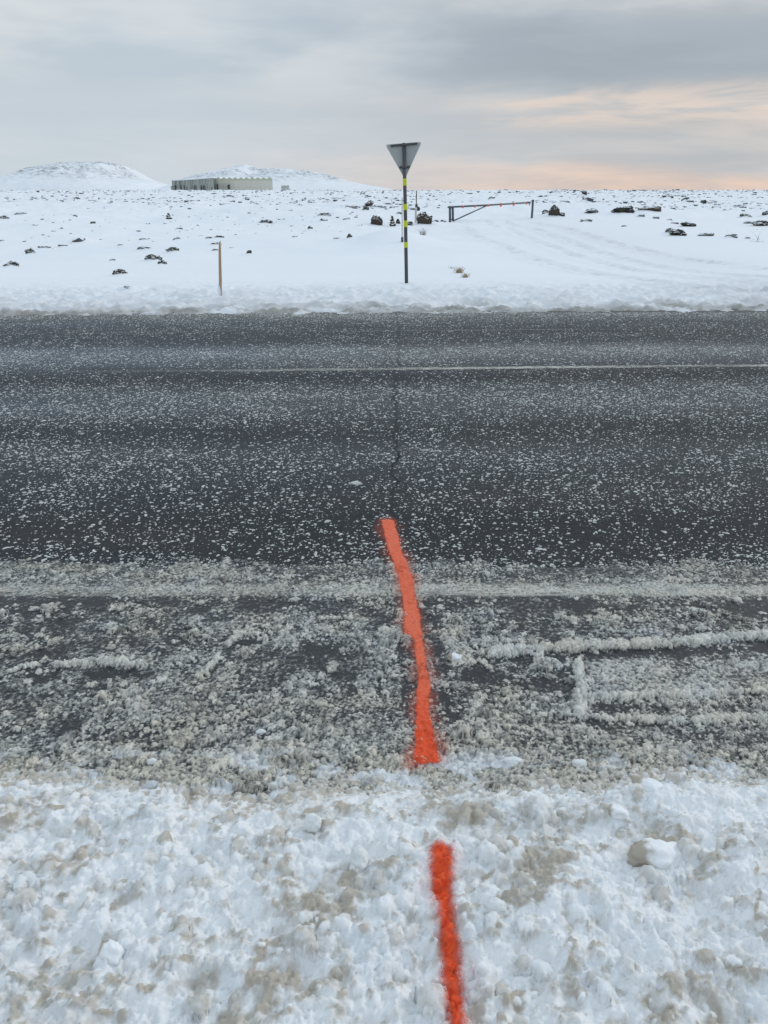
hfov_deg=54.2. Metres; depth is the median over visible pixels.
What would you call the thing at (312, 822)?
snow lump
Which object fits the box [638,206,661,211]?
lava outcrop
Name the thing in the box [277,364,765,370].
road marking
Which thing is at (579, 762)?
snow lump
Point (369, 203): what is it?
rock slab
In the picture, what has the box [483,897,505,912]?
snow lump
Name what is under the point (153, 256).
lava rock
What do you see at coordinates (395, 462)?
road crack
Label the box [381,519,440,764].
painted line
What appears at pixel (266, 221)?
lava rock
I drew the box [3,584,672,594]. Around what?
road marking
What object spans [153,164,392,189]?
hill
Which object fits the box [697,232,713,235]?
lava rock
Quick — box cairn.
[389,216,395,225]
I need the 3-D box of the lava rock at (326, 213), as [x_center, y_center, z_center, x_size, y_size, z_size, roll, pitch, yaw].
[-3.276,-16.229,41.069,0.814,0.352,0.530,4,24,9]
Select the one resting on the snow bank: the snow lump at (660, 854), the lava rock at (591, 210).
the snow lump at (660, 854)
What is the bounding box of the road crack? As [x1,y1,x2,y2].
[389,395,399,520]
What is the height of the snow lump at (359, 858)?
0.073 m
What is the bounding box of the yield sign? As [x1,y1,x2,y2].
[386,142,420,282]
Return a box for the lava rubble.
[0,189,767,247]
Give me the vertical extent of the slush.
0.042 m
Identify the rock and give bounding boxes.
[3,260,18,265]
[25,248,34,253]
[72,238,84,241]
[112,268,127,274]
[144,254,161,259]
[165,247,178,251]
[184,198,199,201]
[259,219,272,222]
[317,212,331,215]
[346,205,359,207]
[580,197,593,201]
[584,208,598,212]
[669,229,686,235]
[680,222,695,226]
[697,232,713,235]
[724,233,737,237]
[740,213,751,216]
[751,220,767,225]
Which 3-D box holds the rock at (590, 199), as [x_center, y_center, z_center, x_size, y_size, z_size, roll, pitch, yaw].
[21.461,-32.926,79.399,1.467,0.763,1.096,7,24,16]
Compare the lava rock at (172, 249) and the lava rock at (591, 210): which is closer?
the lava rock at (172, 249)
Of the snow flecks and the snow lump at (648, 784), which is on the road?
the snow flecks
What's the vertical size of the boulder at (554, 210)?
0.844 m
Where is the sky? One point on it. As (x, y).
(495, 94)
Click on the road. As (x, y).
(336, 435)
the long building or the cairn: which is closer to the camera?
the cairn
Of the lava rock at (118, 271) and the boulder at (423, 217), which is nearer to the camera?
the lava rock at (118, 271)
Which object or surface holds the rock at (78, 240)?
on the snow field
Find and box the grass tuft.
[453,267,463,272]
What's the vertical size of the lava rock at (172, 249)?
0.225 m
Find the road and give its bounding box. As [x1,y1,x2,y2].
[0,309,767,724]
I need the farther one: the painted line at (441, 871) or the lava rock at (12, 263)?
the lava rock at (12, 263)
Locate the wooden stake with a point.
(220, 282)
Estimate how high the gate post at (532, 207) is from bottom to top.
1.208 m
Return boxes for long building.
[171,177,272,189]
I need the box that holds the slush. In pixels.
[0,550,767,804]
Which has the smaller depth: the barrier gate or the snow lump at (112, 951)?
the snow lump at (112, 951)
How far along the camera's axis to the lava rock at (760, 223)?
36.10 m
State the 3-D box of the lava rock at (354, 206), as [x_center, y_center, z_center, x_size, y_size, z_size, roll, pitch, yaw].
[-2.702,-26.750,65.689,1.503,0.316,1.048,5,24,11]
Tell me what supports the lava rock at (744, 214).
on the snow field
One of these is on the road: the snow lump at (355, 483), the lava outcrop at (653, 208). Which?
the snow lump at (355, 483)
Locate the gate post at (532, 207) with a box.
[531,200,533,217]
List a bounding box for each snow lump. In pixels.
[98,939,124,964]
[146,758,157,764]
[255,729,265,734]
[304,813,321,832]
[348,481,361,484]
[350,846,368,870]
[447,653,461,661]
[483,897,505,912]
[503,756,522,764]
[572,759,586,766]
[606,804,629,819]
[627,837,681,869]
[631,776,662,791]
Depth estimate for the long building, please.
393.93 m
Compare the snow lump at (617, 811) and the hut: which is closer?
the snow lump at (617, 811)
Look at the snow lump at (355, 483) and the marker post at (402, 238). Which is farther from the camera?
the marker post at (402, 238)
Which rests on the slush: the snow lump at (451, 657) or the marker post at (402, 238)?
the snow lump at (451, 657)
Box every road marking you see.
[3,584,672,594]
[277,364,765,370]
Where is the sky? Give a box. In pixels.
[0,0,767,189]
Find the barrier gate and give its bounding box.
[447,202,530,221]
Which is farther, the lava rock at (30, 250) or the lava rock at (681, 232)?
the lava rock at (681, 232)
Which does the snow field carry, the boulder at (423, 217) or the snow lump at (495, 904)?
the boulder at (423, 217)
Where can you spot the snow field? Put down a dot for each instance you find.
(512, 259)
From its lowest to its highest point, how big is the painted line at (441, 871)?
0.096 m
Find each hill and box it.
[0,161,168,189]
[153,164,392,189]
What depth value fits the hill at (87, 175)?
2135.65 m
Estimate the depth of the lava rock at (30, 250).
21.12 m
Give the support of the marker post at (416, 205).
on the snow field
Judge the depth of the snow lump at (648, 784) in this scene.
2.09 m
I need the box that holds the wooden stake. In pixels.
[218,241,221,295]
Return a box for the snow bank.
[0,764,767,1023]
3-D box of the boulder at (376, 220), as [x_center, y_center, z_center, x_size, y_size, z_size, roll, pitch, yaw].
[-0.380,-14.493,37.527,0.561,0.707,0.512,-11,26,-24]
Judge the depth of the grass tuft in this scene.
15.03 m
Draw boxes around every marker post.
[401,198,403,241]
[415,191,417,222]
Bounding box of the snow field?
[0,189,767,315]
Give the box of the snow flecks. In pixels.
[0,312,767,580]
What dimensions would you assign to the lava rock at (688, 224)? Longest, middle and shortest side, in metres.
0.875 x 0.522 x 0.265 m
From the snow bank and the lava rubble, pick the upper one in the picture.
the lava rubble
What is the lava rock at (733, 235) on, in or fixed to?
on the snow field
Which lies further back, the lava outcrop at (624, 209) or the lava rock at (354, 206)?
the lava rock at (354, 206)
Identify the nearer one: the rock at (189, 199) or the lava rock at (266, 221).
the lava rock at (266, 221)
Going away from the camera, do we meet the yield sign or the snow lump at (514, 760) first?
the snow lump at (514, 760)
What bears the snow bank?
on the road
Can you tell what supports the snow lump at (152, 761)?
on the slush
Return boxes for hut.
[281,185,288,189]
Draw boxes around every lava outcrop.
[611,206,635,212]
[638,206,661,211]
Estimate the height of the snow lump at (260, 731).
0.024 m
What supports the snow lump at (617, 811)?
on the snow bank
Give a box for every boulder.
[371,215,382,224]
[416,211,432,223]
[548,205,559,215]
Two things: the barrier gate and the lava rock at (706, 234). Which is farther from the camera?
the barrier gate
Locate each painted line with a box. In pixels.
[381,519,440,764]
[430,840,466,1023]
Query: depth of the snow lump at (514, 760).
2.26 m
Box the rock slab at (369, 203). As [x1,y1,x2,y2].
[365,200,373,206]

